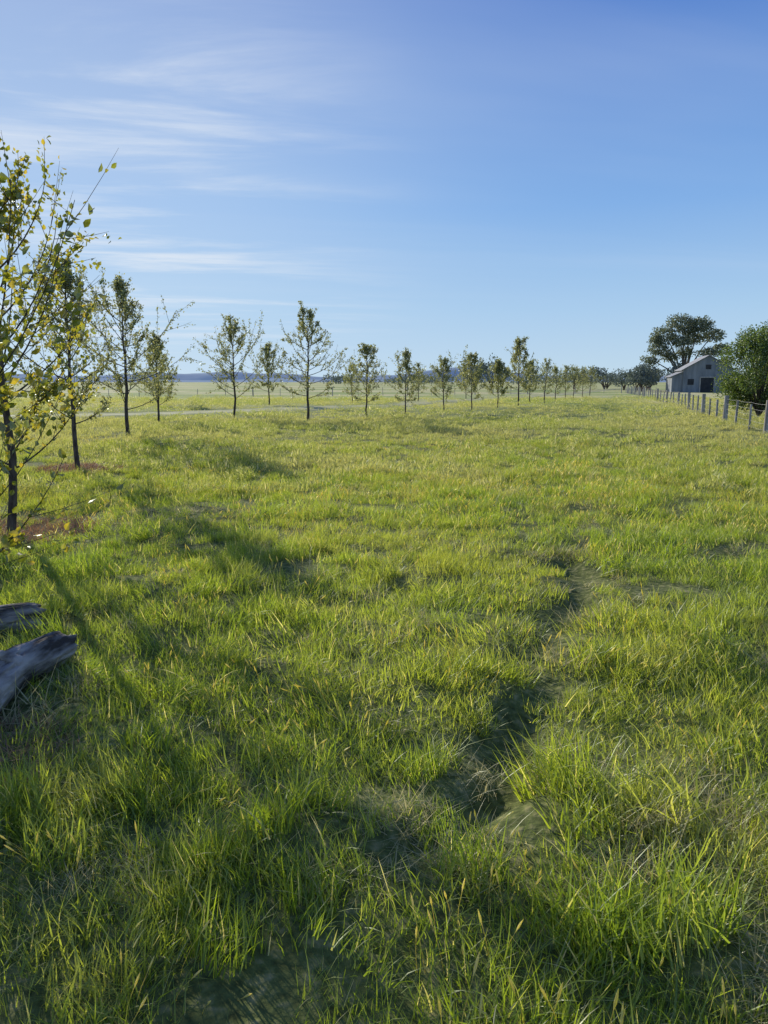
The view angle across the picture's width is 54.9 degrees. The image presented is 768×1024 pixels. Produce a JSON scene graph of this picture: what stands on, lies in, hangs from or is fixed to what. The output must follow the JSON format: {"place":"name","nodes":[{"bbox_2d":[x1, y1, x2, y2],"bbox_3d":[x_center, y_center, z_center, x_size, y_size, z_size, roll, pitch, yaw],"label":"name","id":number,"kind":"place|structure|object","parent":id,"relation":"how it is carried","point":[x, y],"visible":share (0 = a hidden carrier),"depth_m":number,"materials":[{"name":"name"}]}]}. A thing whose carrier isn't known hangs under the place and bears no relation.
{"place":"outdoors","nodes":[
{"label":"outdoors","id":0,"kind":"place"},
{"bbox_2d":[0,388,626,417],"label":"dirt track","id":1,"kind":"structure","parent":0,"point":[257,410],"depth_m":46.34,"materials":[{"name":"beige soil"}]},
{"bbox_2d":[5,367,665,381],"bbox_3d":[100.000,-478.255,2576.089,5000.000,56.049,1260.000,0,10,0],"label":"hills","id":2,"kind":"structure","parent":0,"point":[199,377],"depth_m":2625.35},
{"bbox_2d":[0,382,767,1023],"bbox_3d":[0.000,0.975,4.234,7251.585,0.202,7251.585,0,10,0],"label":"ground","id":3,"kind":"structure","parent":0,"point":[272,982],"depth_m":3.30,"materials":[{"name":"green plant"}]},
{"bbox_2d":[0,602,46,634],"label":"log","id":4,"kind":"object","parent":3,"relation":"on","point":[7,612],"visible":0.76,"depth_m":4.93,"materials":[{"name":"grey wood"}]},
{"bbox_2d":[0,631,77,711],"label":"log","id":5,"kind":"object","parent":3,"relation":"on","point":[42,654],"visible":0.97,"depth_m":4.12,"materials":[{"name":"grey wood"}]},
{"bbox_2d":[0,511,103,544],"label":"mulch","id":6,"kind":"object","parent":3,"relation":"on","point":[37,530],"visible":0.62,"depth_m":8.55,"materials":[{"name":"brown wood"}]},
{"bbox_2d":[0,151,123,564],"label":"young pear tree","id":7,"kind":"object","parent":6,"relation":"in","point":[5,392],"visible":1,"depth_m":4.71,"materials":[{"name":"green plant"}]},
{"bbox_2d":[0,702,110,793],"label":"mulch","id":8,"kind":"object","parent":3,"relation":"on","point":[7,749],"visible":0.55,"depth_m":3.49,"materials":[{"name":"brown wood"}]},
{"bbox_2d":[0,132,121,531],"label":"young pear tree","id":9,"kind":"object","parent":3,"relation":"on","point":[14,192],"visible":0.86,"depth_m":7.96,"materials":[{"name":"green plant"}]},
{"bbox_2d":[31,459,125,475],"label":"mulch","id":10,"kind":"object","parent":3,"relation":"on","point":[85,466],"visible":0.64,"depth_m":14.26,"materials":[{"name":"brown wood"}]},
{"bbox_2d":[3,240,129,469],"bbox_3d":[-6.307,-2.934,14.055,2.501,4.391,2.321,-5,11,-28],"label":"young pear tree","id":11,"kind":"object","parent":10,"relation":"in","point":[67,285],"visible":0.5,"depth_m":13.79,"materials":[{"name":"green plant"}]},
{"bbox_2d":[34,267,205,435],"bbox_3d":[-7.798,-4.828,22.638,2.917,5.140,5.476,7,12,35],"label":"young pear tree","id":12,"kind":"object","parent":3,"relation":"on","point":[118,285],"visible":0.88,"depth_m":22.51,"materials":[{"name":"green plant"}]},
{"bbox_2d":[121,331,181,422],"bbox_3d":[-9.464,-5.489,30.334,2.297,3.867,1.986,0,10,0],"label":"young pear tree","id":13,"kind":"object","parent":3,"relation":"on","point":[161,360],"visible":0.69,"depth_m":30.46,"materials":[{"name":"green plant"}]},
{"bbox_2d":[136,344,177,398],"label":"young pear tree","id":14,"kind":"object","parent":3,"relation":"on","point":[167,363],"visible":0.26,"depth_m":52.88,"materials":[{"name":"green plant"}]},
{"bbox_2d":[192,310,270,417],"bbox_3d":[-6.973,-6.813,34.340,3.504,5.082,3.206,0,10,0],"label":"young pear tree","id":15,"kind":"object","parent":3,"relation":"on","point":[230,332],"visible":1,"depth_m":34.31,"materials":[{"name":"green plant"}]},
{"bbox_2d":[243,339,284,404],"bbox_3d":[-8.677,-10.017,52.858,2.958,4.849,2.344,-6,12,-31],"label":"young pear tree","id":16,"kind":"object","parent":3,"relation":"on","point":[267,360],"visible":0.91,"depth_m":52.85,"materials":[{"name":"green plant"}]},
{"bbox_2d":[267,301,355,419],"bbox_3d":[-3.759,-6.585,32.486,4.679,5.237,3.109,4,11,24],"label":"young pear tree","id":17,"kind":"object","parent":3,"relation":"on","point":[302,324],"visible":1,"depth_m":32.07,"materials":[{"name":"green plant"}]},
{"bbox_2d":[15,385,654,396],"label":"wire fence","id":18,"kind":"object","parent":3,"relation":"on","point":[197,391],"visible":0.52,"depth_m":89.89,"materials":[{"name":"grey wood"}]},
{"bbox_2d":[338,362,363,401],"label":"young pear tree","id":19,"kind":"object","parent":3,"relation":"on","point":[351,374],"visible":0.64,"depth_m":58.97,"materials":[{"name":"green plant"}]},
{"bbox_2d":[342,342,386,415],"bbox_3d":[-1.235,-6.081,34.261,2.794,3.550,1.989,-9,13,-42],"label":"young pear tree","id":20,"kind":"object","parent":3,"relation":"on","point":[364,351],"visible":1,"depth_m":34.45,"materials":[{"name":"green plant"}]},
{"bbox_2d":[5,353,742,391],"bbox_3d":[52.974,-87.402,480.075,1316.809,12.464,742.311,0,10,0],"label":"distant tree line","id":21,"kind":"object","parent":3,"relation":"on","point":[646,376],"visible":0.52,"depth_m":147.20,"materials":[{"name":"green plant"}]},
{"bbox_2d":[382,345,430,413],"bbox_3d":[1.142,-6.618,37.422,2.583,3.596,2.267,0,10,0],"label":"young pear tree","id":22,"kind":"object","parent":3,"relation":"on","point":[405,363],"visible":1,"depth_m":37.17,"materials":[{"name":"green plant"}]},
{"bbox_2d":[403,361,428,400],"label":"young pear tree","id":23,"kind":"object","parent":3,"relation":"on","point":[422,378],"visible":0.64,"depth_m":64.81,"materials":[{"name":"green plant"}]},
{"bbox_2d":[429,352,457,410],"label":"young pear tree","id":24,"kind":"object","parent":3,"relation":"on","point":[444,366],"visible":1,"depth_m":41.24,"materials":[{"name":"green plant"}]},
{"bbox_2d":[451,366,474,391],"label":"young pear tree","id":25,"kind":"object","parent":3,"relation":"on","point":[463,368],"visible":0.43,"depth_m":71.79,"materials":[{"name":"green plant"}]},
{"bbox_2d":[450,344,487,409],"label":"young pear tree","id":26,"kind":"object","parent":3,"relation":"on","point":[477,373],"visible":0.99,"depth_m":45.08,"materials":[{"name":"green plant"}]},
{"bbox_2d":[482,357,510,407],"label":"young pear tree","id":27,"kind":"object","parent":3,"relation":"on","point":[498,378],"visible":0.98,"depth_m":48.05,"materials":[{"name":"green plant"}]},
{"bbox_2d":[504,336,536,405],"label":"young pear tree","id":28,"kind":"object","parent":3,"relation":"on","point":[517,348],"visible":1,"depth_m":51.16,"materials":[{"name":"green plant"}]},
{"bbox_2d":[512,358,545,401],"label":"young pear tree","id":29,"kind":"object","parent":3,"relation":"on","point":[533,372],"visible":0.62,"depth_m":57.18,"materials":[{"name":"green plant"}]},
{"bbox_2d":[536,358,557,402],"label":"young pear tree","id":30,"kind":"object","parent":3,"relation":"on","point":[546,367],"visible":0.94,"depth_m":59.86,"materials":[{"name":"green plant"}]},
{"bbox_2d":[547,365,565,401],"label":"young pear tree","id":31,"kind":"object","parent":3,"relation":"on","point":[556,375],"visible":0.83,"depth_m":64.88,"materials":[{"name":"green plant"}]},
{"bbox_2d":[557,365,581,397],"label":"young pear tree","id":32,"kind":"object","parent":3,"relation":"on","point":[565,373],"visible":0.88,"depth_m":70.99,"materials":[{"name":"green plant"}]},
{"bbox_2d":[562,365,585,397],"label":"young pear tree","id":33,"kind":"object","parent":3,"relation":"on","point":[572,368],"visible":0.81,"depth_m":75.65,"materials":[{"name":"green plant"}]},
{"bbox_2d":[574,365,593,395],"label":"young pear tree","id":34,"kind":"object","parent":3,"relation":"on","point":[584,375],"visible":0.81,"depth_m":81.52,"materials":[{"name":"green plant"}]},
{"bbox_2d":[583,366,602,395],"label":"young pear tree","id":35,"kind":"object","parent":3,"relation":"on","point":[592,371],"visible":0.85,"depth_m":89.40,"materials":[{"name":"green plant"}]},
{"bbox_2d":[639,312,730,372],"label":"gum tree","id":36,"kind":"object","parent":3,"relation":"on","point":[689,328],"visible":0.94,"depth_m":136.04,"materials":[{"name":"green plant"}]},
{"bbox_2d":[627,386,767,433],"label":"wire fence","id":37,"kind":"object","parent":3,"relation":"on","point":[703,402],"visible":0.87,"depth_m":38.43,"materials":[{"name":"grey wood"}]},
{"bbox_2d":[665,355,739,392],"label":"farm shed","id":38,"kind":"structure","parent":3,"relation":"on","point":[699,374],"depth_m":115.44,"materials":[{"name":"metal"}]},
{"bbox_2d":[687,365,713,392],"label":"doors and windows","id":39,"kind":"structure","parent":38,"relation":"in","point":[705,386],"depth_m":115.30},
{"bbox_2d":[711,319,767,417],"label":"leafy tree","id":40,"kind":"object","parent":3,"relation":"on","point":[742,389],"visible":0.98,"depth_m":34.21,"materials":[{"name":"green plant"}]},
{"bbox_2d":[747,356,767,395],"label":"leafy tree","id":41,"kind":"object","parent":3,"relation":"on","point":[761,373],"visible":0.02,"depth_m":39.69,"materials":[{"name":"green plant"}]},
{"bbox_2d":[0,0,767,376],"label":"sky","id":42,"kind":"structure","parent":0,"point":[433,178],"materials":[{"name":"blue"}]}
]}

